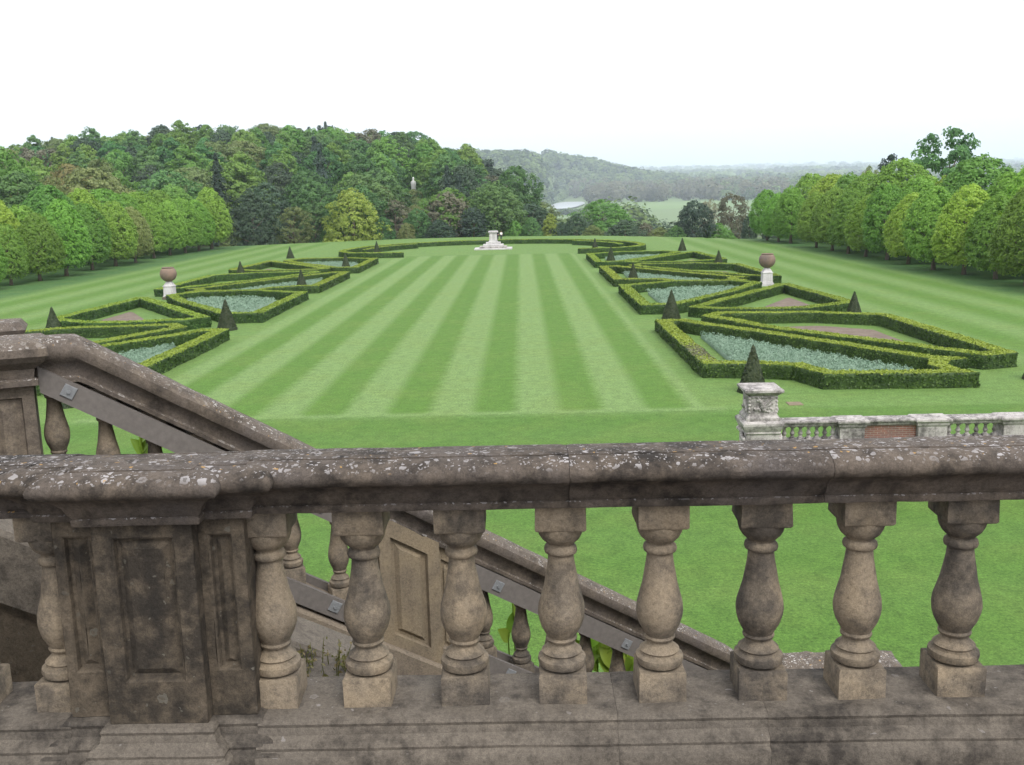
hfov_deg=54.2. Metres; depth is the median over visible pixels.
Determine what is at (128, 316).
soil bed
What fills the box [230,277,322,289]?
silver planting
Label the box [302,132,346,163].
oak tree
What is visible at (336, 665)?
weed tuft
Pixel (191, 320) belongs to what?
box hedge
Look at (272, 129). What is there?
chestnut tree
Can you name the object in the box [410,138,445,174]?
poplar tree
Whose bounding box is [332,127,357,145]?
oak tree
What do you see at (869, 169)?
ash tree
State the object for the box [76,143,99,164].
poplar tree
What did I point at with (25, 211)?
lime tree
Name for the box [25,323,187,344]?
box hedge
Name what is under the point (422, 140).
oak tree
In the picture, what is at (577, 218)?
holm oak
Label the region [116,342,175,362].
silver planting
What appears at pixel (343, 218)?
oak tree
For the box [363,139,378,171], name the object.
poplar tree
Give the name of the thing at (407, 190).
hazel bush
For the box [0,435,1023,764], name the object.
stone balustrade
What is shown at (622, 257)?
silver planting
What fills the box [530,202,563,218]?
chestnut tree
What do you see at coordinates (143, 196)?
lime tree
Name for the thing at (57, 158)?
poplar tree
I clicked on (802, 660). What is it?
newel pier
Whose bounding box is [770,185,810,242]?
lime tree
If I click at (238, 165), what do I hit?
poplar tree
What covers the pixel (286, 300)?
box hedge
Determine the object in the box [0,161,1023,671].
ground
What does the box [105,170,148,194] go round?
poplar tree
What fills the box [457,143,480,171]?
poplar tree
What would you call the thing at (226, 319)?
clipped yew
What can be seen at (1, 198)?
oak tree
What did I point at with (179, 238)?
lime tree
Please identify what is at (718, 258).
clipped yew
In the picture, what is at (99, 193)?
lime tree
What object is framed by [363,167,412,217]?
oak tree
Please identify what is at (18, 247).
lime tree
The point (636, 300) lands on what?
box hedge
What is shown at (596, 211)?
oak tree
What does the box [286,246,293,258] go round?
clipped yew
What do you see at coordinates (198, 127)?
pine tree
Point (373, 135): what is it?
ash tree
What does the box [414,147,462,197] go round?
poplar tree
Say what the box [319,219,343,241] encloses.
laurel bush
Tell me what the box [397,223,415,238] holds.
hazel bush
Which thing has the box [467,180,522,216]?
oak tree
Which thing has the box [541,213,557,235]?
birch tree
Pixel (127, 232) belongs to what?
lime tree
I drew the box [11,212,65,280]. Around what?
lime tree
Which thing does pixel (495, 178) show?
ash tree
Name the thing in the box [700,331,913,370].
silver planting
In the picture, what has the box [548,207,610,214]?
bank woodland
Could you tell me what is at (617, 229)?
yew tree
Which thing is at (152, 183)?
oak tree
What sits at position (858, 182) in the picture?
lime tree
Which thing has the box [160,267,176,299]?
urn monument
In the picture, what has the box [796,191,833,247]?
lime tree
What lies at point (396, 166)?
oak tree
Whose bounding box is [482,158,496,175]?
pine tree
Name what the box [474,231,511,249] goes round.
stone monument
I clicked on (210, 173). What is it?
poplar tree
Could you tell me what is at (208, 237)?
lime tree
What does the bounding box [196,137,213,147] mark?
poplar tree
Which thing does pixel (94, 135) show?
poplar tree
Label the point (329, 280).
box hedge
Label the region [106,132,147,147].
oak tree
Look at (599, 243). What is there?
hedge
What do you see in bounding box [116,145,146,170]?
yew tree
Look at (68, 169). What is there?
beech tree
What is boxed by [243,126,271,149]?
poplar tree
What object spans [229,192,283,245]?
holm oak
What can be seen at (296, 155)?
yew tree
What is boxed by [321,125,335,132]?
pine tree
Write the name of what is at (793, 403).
marker slab
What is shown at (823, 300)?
box hedge
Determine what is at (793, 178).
belt woodland
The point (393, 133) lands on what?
yew tree
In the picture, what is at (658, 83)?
sky
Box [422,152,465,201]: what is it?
poplar tree
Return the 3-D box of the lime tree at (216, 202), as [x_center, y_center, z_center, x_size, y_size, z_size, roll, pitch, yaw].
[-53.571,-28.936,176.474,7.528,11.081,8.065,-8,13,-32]
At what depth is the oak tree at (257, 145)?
310.98 m
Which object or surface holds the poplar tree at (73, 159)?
on the ground
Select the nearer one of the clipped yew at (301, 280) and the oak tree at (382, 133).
the clipped yew at (301, 280)
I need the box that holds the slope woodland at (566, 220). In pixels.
[537,217,770,238]
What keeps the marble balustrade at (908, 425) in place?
on the ground
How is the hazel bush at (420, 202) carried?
on the ground
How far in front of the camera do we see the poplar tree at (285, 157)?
277.88 m
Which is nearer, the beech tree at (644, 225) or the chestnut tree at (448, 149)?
the beech tree at (644, 225)
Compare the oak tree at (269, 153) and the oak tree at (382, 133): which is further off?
the oak tree at (382, 133)
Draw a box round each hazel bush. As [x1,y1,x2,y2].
[219,222,241,246]
[394,200,412,224]
[397,188,413,204]
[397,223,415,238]
[399,204,427,231]
[404,189,424,208]
[407,198,422,207]
[413,188,428,206]
[416,198,428,212]
[503,220,524,235]
[580,225,603,235]
[648,227,668,236]
[701,223,737,238]
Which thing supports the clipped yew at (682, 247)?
on the ground
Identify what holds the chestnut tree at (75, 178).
on the ground
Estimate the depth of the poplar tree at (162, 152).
276.81 m
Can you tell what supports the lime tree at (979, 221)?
on the ground
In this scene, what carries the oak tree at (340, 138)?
on the ground
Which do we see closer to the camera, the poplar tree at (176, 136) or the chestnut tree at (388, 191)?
the chestnut tree at (388, 191)
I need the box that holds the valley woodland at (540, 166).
[453,148,688,204]
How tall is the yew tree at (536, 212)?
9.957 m
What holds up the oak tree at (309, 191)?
on the ground
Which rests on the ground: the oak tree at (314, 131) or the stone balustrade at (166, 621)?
the oak tree at (314, 131)
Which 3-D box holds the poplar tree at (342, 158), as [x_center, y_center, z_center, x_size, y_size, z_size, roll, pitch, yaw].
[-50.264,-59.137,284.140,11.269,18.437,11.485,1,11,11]
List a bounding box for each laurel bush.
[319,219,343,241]
[372,217,396,239]
[664,225,686,236]
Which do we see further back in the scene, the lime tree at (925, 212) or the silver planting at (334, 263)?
the silver planting at (334, 263)
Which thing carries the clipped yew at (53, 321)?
on the ground
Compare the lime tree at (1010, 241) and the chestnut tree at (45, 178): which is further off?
the chestnut tree at (45, 178)
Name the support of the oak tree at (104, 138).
on the ground
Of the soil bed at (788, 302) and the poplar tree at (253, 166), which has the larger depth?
the poplar tree at (253, 166)
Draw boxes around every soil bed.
[100,312,144,320]
[765,298,808,306]
[793,326,904,341]
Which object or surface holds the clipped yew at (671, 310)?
on the ground
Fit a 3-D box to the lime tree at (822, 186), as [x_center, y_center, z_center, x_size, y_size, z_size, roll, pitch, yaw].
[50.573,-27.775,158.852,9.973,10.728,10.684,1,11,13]
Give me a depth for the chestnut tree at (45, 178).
209.65 m
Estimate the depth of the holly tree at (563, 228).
206.94 m
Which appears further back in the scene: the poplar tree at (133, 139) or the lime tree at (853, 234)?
the poplar tree at (133, 139)
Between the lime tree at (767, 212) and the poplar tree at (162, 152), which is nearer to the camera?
the lime tree at (767, 212)
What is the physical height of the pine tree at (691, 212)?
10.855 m
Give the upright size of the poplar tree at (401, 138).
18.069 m
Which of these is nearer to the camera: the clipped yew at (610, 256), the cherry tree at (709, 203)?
the clipped yew at (610, 256)
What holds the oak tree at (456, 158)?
on the ground
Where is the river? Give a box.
[551,202,584,208]
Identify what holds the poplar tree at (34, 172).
on the ground
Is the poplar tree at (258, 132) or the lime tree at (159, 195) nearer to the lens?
the lime tree at (159, 195)
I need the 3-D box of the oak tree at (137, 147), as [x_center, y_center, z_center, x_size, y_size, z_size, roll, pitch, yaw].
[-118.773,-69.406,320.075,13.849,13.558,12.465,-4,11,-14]
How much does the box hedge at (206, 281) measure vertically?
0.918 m
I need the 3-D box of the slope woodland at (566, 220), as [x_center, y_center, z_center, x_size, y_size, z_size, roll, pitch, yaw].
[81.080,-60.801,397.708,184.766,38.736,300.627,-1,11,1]
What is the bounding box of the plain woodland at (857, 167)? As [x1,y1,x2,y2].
[633,157,1023,177]
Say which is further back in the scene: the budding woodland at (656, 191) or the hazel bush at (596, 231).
the budding woodland at (656, 191)
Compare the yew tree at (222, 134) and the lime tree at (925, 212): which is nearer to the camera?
the lime tree at (925, 212)
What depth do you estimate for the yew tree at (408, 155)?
323.77 m
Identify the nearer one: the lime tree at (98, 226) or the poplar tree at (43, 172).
the lime tree at (98, 226)
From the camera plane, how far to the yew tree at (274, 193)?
214.19 m
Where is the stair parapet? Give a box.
[0,519,355,681]
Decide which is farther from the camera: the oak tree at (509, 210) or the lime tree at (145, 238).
the oak tree at (509, 210)
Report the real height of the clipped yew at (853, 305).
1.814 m
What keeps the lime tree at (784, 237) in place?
on the ground
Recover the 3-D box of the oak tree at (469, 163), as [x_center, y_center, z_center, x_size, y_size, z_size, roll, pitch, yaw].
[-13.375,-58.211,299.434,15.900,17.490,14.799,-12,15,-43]
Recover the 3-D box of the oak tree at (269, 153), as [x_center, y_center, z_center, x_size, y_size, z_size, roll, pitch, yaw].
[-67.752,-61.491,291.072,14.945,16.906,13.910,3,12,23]
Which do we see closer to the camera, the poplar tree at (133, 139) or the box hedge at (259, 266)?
the box hedge at (259, 266)
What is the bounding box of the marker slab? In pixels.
[786,402,803,405]
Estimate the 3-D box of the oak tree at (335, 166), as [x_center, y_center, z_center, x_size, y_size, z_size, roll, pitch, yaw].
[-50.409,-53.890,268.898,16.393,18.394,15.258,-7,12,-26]
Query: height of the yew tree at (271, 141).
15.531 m
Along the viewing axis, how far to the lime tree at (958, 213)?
94.84 m
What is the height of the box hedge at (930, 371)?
0.904 m
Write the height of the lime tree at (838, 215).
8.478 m
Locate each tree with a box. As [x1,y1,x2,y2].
[0,146,41,203]
[0,171,44,208]
[0,197,17,217]
[0,200,25,267]
[0,223,29,284]
[0,247,8,282]
[3,164,40,195]
[5,144,22,151]
[10,205,36,262]
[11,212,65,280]
[13,147,66,175]
[14,146,53,166]
[15,174,83,195]
[18,135,47,157]
[18,184,85,258]
[25,157,53,181]
[35,138,63,152]
[38,198,93,275]
[43,167,139,202]
[45,163,93,195]
[49,143,73,174]
[60,134,85,155]
[61,149,93,174]
[62,138,105,162]
[66,188,107,263]
[68,202,111,269]
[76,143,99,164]
[78,126,104,147]
[82,157,116,184]
[87,188,131,259]
[92,200,138,265]
[94,140,128,174]
[98,136,109,144]
[103,148,139,181]
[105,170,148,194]
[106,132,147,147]
[115,192,145,213]
[115,206,153,262]
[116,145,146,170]
[120,129,147,159]
[123,146,167,182]
[125,191,163,253]
[127,165,167,186]
[131,144,149,156]
[135,202,171,257]
[138,169,206,202]
[138,178,157,188]
[142,190,172,224]
[143,125,190,147]
[147,133,170,164]
[152,166,229,204]
[153,184,194,248]
[154,137,188,173]
[154,199,188,254]
[164,143,211,183]
[165,119,198,148]
[168,131,192,152]
[170,196,203,252]
[182,141,249,170]
[185,162,199,192]
[185,199,215,250]
[189,124,202,131]
[191,143,227,166]
[193,124,215,146]
[195,187,233,248]
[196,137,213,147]
[197,152,238,245]
[202,159,234,190]
[209,129,232,162]
[210,124,235,141]
[210,140,275,168]
[213,151,266,216]
[223,167,267,203]
[224,129,262,158]
[225,126,245,142]
[234,182,279,226]
[234,182,294,244]
[236,158,261,191]
[239,141,266,163]
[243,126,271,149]
[246,123,285,142]
[257,141,301,182]
[260,131,275,147]
[261,162,299,216]
[267,146,300,194]
[272,131,302,163]
[272,206,320,243]
[275,125,307,162]
[280,168,332,218]
[284,179,340,237]
[286,129,312,152]
[291,151,309,176]
[293,147,345,187]
[296,202,325,242]
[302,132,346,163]
[303,136,317,171]
[304,128,318,135]
[311,143,336,190]
[315,127,347,150]
[318,137,340,157]
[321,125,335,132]
[321,187,391,241]
[322,184,392,239]
[324,141,352,180]
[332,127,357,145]
[332,155,387,185]
[332,171,374,205]
[332,173,400,227]
[340,138,374,163]
[345,144,364,168]
[346,184,397,211]
[350,129,380,152]
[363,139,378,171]
[363,154,408,187]
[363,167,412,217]
[370,134,413,183]
[372,154,397,198]
[374,130,389,139]
[377,199,411,238]
[384,131,415,150]
[393,132,417,158]
[395,146,415,188]
[399,208,431,238]
[405,143,436,189]
[406,131,427,142]
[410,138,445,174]
[413,138,434,151]
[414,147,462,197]
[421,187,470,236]
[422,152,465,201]
[422,219,458,237]
[438,164,484,199]
[440,165,452,210]
[443,147,454,152]
[447,150,461,165]
[451,149,489,174]
[453,175,471,235]
[455,158,487,192]
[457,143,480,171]
[460,206,490,236]
[462,179,489,194]
[462,183,527,236]
[465,180,529,226]
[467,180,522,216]
[471,216,492,236]
[481,175,507,186]
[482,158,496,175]
[486,168,510,179]
[498,165,545,217]
[515,203,556,235]
[519,217,543,235]
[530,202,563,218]
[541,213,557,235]
[552,222,572,235]
[567,199,636,235]
[601,219,650,236]
[636,223,653,236]
[670,199,717,237]
[700,198,719,237]
[715,193,749,238]
[740,216,757,238]
[748,189,774,239]
[760,192,795,241]
[761,233,776,238]
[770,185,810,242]
[780,235,799,238]
[791,173,827,225]
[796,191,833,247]
[807,173,841,209]
[809,187,846,250]
[826,188,873,253]
[828,171,863,217]
[838,171,886,222]
[843,195,886,256]
[859,158,939,215]
[861,164,877,174]
[861,183,904,259]
[878,153,907,186]
[882,192,932,263]
[890,175,934,232]
[900,184,958,269]
[910,126,980,180]
[921,175,969,234]
[930,183,1001,274]
[933,152,1016,258]
[963,193,1023,278]
[979,171,1019,255]
[986,186,1023,285]
[997,165,1023,247]
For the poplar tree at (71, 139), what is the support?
on the ground
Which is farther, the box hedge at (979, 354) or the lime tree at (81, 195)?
the lime tree at (81, 195)
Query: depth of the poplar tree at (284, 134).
311.20 m
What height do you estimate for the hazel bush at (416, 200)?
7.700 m
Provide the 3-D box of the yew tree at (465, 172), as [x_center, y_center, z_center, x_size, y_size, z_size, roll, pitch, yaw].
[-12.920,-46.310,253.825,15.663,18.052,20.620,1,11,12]
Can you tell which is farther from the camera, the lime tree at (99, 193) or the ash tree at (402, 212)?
the ash tree at (402, 212)
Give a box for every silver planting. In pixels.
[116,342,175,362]
[187,295,276,311]
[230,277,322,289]
[303,261,357,266]
[605,253,658,260]
[623,271,711,279]
[645,285,738,302]
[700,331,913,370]
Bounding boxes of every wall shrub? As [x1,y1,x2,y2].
[130,437,162,452]
[498,603,515,654]
[575,638,633,671]
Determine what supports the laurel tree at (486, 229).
on the ground
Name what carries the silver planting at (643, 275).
on the ground
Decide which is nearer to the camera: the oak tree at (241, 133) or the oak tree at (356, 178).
the oak tree at (356, 178)
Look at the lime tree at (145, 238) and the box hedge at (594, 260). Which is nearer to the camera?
the box hedge at (594, 260)
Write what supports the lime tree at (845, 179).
on the ground
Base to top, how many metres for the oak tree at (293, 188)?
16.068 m
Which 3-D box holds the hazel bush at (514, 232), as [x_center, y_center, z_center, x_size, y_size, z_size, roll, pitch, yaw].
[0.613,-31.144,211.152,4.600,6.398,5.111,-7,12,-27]
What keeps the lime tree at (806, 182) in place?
on the ground
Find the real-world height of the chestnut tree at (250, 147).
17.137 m
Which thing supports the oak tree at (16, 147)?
on the ground
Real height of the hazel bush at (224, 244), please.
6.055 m
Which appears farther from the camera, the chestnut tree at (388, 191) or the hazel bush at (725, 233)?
the chestnut tree at (388, 191)
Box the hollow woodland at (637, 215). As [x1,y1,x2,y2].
[575,196,762,238]
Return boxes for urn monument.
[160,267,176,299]
[759,253,775,285]
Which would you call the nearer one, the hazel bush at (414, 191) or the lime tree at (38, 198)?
the lime tree at (38, 198)
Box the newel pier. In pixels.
[782,650,903,668]
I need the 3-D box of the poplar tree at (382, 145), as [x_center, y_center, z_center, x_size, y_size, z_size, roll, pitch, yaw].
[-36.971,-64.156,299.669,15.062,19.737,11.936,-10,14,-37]
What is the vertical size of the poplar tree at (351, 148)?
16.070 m
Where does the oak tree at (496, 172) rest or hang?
on the ground
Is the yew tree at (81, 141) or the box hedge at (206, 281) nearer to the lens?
the box hedge at (206, 281)
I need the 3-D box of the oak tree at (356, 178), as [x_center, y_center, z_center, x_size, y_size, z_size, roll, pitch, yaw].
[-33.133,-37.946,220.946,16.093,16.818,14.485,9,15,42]
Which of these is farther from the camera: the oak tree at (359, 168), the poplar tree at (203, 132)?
the poplar tree at (203, 132)
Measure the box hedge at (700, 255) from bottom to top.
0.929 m
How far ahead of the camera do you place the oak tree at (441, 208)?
217.05 m
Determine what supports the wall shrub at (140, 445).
on the ground
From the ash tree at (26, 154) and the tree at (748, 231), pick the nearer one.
the tree at (748, 231)
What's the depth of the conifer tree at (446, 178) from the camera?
241.91 m
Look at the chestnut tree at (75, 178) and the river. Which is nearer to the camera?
the chestnut tree at (75, 178)
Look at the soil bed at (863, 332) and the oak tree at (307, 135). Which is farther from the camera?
the oak tree at (307, 135)
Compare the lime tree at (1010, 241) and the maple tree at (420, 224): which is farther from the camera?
the maple tree at (420, 224)
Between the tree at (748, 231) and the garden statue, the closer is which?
the tree at (748, 231)
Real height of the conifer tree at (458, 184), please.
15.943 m
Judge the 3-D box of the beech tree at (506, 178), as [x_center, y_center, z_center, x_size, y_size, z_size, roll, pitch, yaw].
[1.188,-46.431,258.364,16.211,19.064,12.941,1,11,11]
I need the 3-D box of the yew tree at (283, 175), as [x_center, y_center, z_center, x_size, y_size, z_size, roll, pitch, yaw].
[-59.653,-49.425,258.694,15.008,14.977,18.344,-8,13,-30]
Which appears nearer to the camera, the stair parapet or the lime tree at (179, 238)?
the stair parapet
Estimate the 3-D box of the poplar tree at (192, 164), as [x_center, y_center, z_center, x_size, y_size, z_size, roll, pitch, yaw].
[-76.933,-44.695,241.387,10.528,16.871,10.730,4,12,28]
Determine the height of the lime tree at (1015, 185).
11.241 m
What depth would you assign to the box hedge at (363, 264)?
126.32 m
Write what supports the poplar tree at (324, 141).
on the ground
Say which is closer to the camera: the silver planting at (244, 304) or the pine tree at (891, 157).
the silver planting at (244, 304)
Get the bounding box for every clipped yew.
[45,307,61,328]
[61,402,73,408]
[217,299,237,330]
[236,261,244,272]
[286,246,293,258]
[297,269,306,284]
[342,253,349,266]
[373,241,379,252]
[592,239,597,247]
[606,247,614,260]
[628,263,637,277]
[662,289,680,318]
[678,238,686,250]
[714,250,722,262]
[737,344,764,393]
[846,291,861,311]
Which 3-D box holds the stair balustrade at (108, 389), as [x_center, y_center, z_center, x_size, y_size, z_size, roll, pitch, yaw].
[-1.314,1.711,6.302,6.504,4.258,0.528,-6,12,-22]
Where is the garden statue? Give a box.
[411,177,415,189]
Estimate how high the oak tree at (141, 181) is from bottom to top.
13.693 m
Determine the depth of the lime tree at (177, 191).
179.55 m
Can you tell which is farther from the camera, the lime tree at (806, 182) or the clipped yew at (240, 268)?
the lime tree at (806, 182)
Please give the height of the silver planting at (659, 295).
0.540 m
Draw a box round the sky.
[0,0,1023,166]
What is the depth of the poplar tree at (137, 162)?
253.40 m
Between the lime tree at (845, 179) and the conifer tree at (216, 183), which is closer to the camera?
the lime tree at (845, 179)
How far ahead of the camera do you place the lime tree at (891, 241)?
109.26 m
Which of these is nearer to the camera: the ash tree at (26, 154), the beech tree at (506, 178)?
the beech tree at (506, 178)
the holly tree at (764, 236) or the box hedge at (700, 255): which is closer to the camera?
the box hedge at (700, 255)
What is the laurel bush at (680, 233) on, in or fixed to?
on the ground
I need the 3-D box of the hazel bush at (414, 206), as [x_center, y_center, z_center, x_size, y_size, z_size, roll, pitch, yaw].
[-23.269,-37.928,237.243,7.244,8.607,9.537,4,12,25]
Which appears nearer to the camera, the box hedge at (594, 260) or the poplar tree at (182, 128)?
the box hedge at (594, 260)
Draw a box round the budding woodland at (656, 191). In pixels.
[568,174,794,202]
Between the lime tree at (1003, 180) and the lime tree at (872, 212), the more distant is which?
the lime tree at (872, 212)
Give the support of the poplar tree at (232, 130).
on the ground
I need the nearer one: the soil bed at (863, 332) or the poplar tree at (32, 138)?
the soil bed at (863, 332)
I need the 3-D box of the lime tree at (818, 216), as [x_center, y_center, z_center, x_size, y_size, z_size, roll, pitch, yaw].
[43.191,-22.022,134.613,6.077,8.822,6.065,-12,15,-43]
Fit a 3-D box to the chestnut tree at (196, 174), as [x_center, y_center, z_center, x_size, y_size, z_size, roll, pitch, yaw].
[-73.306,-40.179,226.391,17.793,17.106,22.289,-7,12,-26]
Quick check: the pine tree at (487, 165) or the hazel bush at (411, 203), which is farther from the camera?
the pine tree at (487, 165)
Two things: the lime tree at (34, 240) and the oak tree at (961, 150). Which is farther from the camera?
the oak tree at (961, 150)
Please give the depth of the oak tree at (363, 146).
322.87 m
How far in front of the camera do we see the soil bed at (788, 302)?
76.03 m
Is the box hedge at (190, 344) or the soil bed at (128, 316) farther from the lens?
the soil bed at (128, 316)
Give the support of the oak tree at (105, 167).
on the ground
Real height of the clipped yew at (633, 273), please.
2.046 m
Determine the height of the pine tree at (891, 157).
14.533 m
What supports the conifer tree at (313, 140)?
on the ground
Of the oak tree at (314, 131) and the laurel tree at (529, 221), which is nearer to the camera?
the laurel tree at (529, 221)
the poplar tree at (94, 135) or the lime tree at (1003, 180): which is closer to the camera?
the lime tree at (1003, 180)
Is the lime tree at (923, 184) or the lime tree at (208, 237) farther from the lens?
the lime tree at (208, 237)
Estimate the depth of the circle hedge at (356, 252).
156.95 m
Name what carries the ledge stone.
on the ground
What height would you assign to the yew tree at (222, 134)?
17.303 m
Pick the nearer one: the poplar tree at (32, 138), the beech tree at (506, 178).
the beech tree at (506, 178)
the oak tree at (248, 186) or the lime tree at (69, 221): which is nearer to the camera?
the lime tree at (69, 221)
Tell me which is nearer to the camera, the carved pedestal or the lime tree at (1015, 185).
the carved pedestal
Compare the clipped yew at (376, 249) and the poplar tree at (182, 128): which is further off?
the poplar tree at (182, 128)
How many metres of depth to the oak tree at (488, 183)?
222.02 m
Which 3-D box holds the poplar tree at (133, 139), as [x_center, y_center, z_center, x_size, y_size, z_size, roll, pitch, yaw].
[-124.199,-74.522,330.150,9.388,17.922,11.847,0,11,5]
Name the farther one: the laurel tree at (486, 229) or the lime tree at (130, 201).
the laurel tree at (486, 229)
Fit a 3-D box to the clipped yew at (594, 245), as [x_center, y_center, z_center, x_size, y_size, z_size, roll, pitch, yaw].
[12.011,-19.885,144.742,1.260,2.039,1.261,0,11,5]
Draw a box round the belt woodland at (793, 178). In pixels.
[557,154,1022,200]
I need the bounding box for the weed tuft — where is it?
[297,637,352,676]
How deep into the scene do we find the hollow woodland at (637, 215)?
433.04 m
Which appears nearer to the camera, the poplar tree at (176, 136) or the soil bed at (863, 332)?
the soil bed at (863, 332)
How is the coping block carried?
attached to the stair balustrade at (108, 389)
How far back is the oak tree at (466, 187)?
273.97 m
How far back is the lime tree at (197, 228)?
164.84 m
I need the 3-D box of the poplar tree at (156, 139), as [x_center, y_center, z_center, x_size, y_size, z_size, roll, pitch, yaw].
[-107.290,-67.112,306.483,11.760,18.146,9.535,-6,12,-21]
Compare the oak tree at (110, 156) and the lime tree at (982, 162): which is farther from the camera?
the oak tree at (110, 156)
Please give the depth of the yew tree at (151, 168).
242.23 m
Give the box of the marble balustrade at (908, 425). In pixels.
[780,412,1023,439]
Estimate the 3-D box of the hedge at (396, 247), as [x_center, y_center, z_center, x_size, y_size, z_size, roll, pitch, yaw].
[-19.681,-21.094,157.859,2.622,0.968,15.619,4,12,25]
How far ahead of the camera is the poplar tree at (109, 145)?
274.08 m
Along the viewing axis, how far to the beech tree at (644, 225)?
212.43 m
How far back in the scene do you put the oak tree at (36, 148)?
294.70 m
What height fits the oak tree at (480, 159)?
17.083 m
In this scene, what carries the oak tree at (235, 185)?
on the ground
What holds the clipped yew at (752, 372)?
on the ground
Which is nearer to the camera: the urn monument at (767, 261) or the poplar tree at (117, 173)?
the urn monument at (767, 261)
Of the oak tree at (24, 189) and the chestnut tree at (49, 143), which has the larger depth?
the chestnut tree at (49, 143)
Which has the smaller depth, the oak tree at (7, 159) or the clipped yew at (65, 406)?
the clipped yew at (65, 406)
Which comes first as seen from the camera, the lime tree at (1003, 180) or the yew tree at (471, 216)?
the lime tree at (1003, 180)
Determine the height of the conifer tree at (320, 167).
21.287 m
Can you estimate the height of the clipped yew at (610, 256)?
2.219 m
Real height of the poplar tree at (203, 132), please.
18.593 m
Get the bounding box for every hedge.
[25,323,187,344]
[36,328,229,395]
[46,297,211,329]
[154,270,321,296]
[165,289,308,323]
[184,271,349,298]
[228,260,330,273]
[283,257,378,273]
[338,238,645,257]
[362,244,417,252]
[572,240,623,246]
[586,250,681,267]
[599,265,749,287]
[618,278,761,314]
[623,251,726,265]
[628,262,781,282]
[654,318,979,388]
[688,283,850,317]
[700,310,1017,369]
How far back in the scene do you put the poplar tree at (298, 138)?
325.00 m
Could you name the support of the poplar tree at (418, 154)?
on the ground
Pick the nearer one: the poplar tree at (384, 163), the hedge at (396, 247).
the hedge at (396, 247)
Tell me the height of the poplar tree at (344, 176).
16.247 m
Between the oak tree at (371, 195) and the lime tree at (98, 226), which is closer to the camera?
the lime tree at (98, 226)
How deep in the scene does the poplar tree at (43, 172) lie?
245.52 m
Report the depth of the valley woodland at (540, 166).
2736.30 m
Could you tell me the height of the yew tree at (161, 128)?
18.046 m
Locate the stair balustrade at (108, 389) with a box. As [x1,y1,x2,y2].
[0,333,733,674]
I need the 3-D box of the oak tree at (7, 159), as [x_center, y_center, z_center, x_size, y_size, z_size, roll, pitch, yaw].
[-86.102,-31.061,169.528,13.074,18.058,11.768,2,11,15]
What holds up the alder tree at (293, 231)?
on the ground
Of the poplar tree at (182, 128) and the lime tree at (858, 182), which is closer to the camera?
the lime tree at (858, 182)
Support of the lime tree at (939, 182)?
on the ground
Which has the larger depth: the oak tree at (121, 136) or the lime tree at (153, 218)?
the oak tree at (121, 136)
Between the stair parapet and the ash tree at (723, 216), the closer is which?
the stair parapet
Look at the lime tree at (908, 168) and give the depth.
127.95 m
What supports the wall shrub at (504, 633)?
on the ground
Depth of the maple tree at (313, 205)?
212.11 m
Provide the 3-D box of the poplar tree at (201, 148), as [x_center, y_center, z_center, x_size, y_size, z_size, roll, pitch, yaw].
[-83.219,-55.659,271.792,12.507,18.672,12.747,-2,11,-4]
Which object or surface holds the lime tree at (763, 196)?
on the ground
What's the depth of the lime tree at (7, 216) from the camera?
118.68 m
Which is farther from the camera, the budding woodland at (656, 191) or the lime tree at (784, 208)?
the budding woodland at (656, 191)
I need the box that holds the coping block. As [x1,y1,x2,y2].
[0,318,27,334]
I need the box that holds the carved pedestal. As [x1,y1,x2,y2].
[735,382,784,440]
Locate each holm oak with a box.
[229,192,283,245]
[558,213,593,235]
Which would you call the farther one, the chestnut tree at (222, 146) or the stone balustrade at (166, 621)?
the chestnut tree at (222, 146)
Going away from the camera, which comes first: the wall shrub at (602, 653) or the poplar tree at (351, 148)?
the wall shrub at (602, 653)
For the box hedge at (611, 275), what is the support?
on the ground
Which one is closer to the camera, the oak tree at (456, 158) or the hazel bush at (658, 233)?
the hazel bush at (658, 233)
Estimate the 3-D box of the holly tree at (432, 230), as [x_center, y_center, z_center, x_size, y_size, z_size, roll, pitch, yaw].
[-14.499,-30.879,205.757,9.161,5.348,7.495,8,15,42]
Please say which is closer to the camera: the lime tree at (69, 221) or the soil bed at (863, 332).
the soil bed at (863, 332)
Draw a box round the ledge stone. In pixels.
[301,657,346,676]
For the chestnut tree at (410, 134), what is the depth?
392.42 m
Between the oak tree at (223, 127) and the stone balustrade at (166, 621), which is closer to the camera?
the stone balustrade at (166, 621)
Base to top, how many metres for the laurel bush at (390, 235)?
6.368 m
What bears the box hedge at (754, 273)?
on the ground
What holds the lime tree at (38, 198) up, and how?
on the ground
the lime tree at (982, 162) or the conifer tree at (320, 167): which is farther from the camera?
the conifer tree at (320, 167)
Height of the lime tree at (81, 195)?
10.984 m
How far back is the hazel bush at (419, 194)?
275.39 m
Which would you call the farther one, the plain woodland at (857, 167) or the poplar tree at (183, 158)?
the plain woodland at (857, 167)
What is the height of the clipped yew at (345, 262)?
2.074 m
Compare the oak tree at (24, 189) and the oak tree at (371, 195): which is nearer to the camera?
the oak tree at (24, 189)
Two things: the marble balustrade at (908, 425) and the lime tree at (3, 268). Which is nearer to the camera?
the marble balustrade at (908, 425)

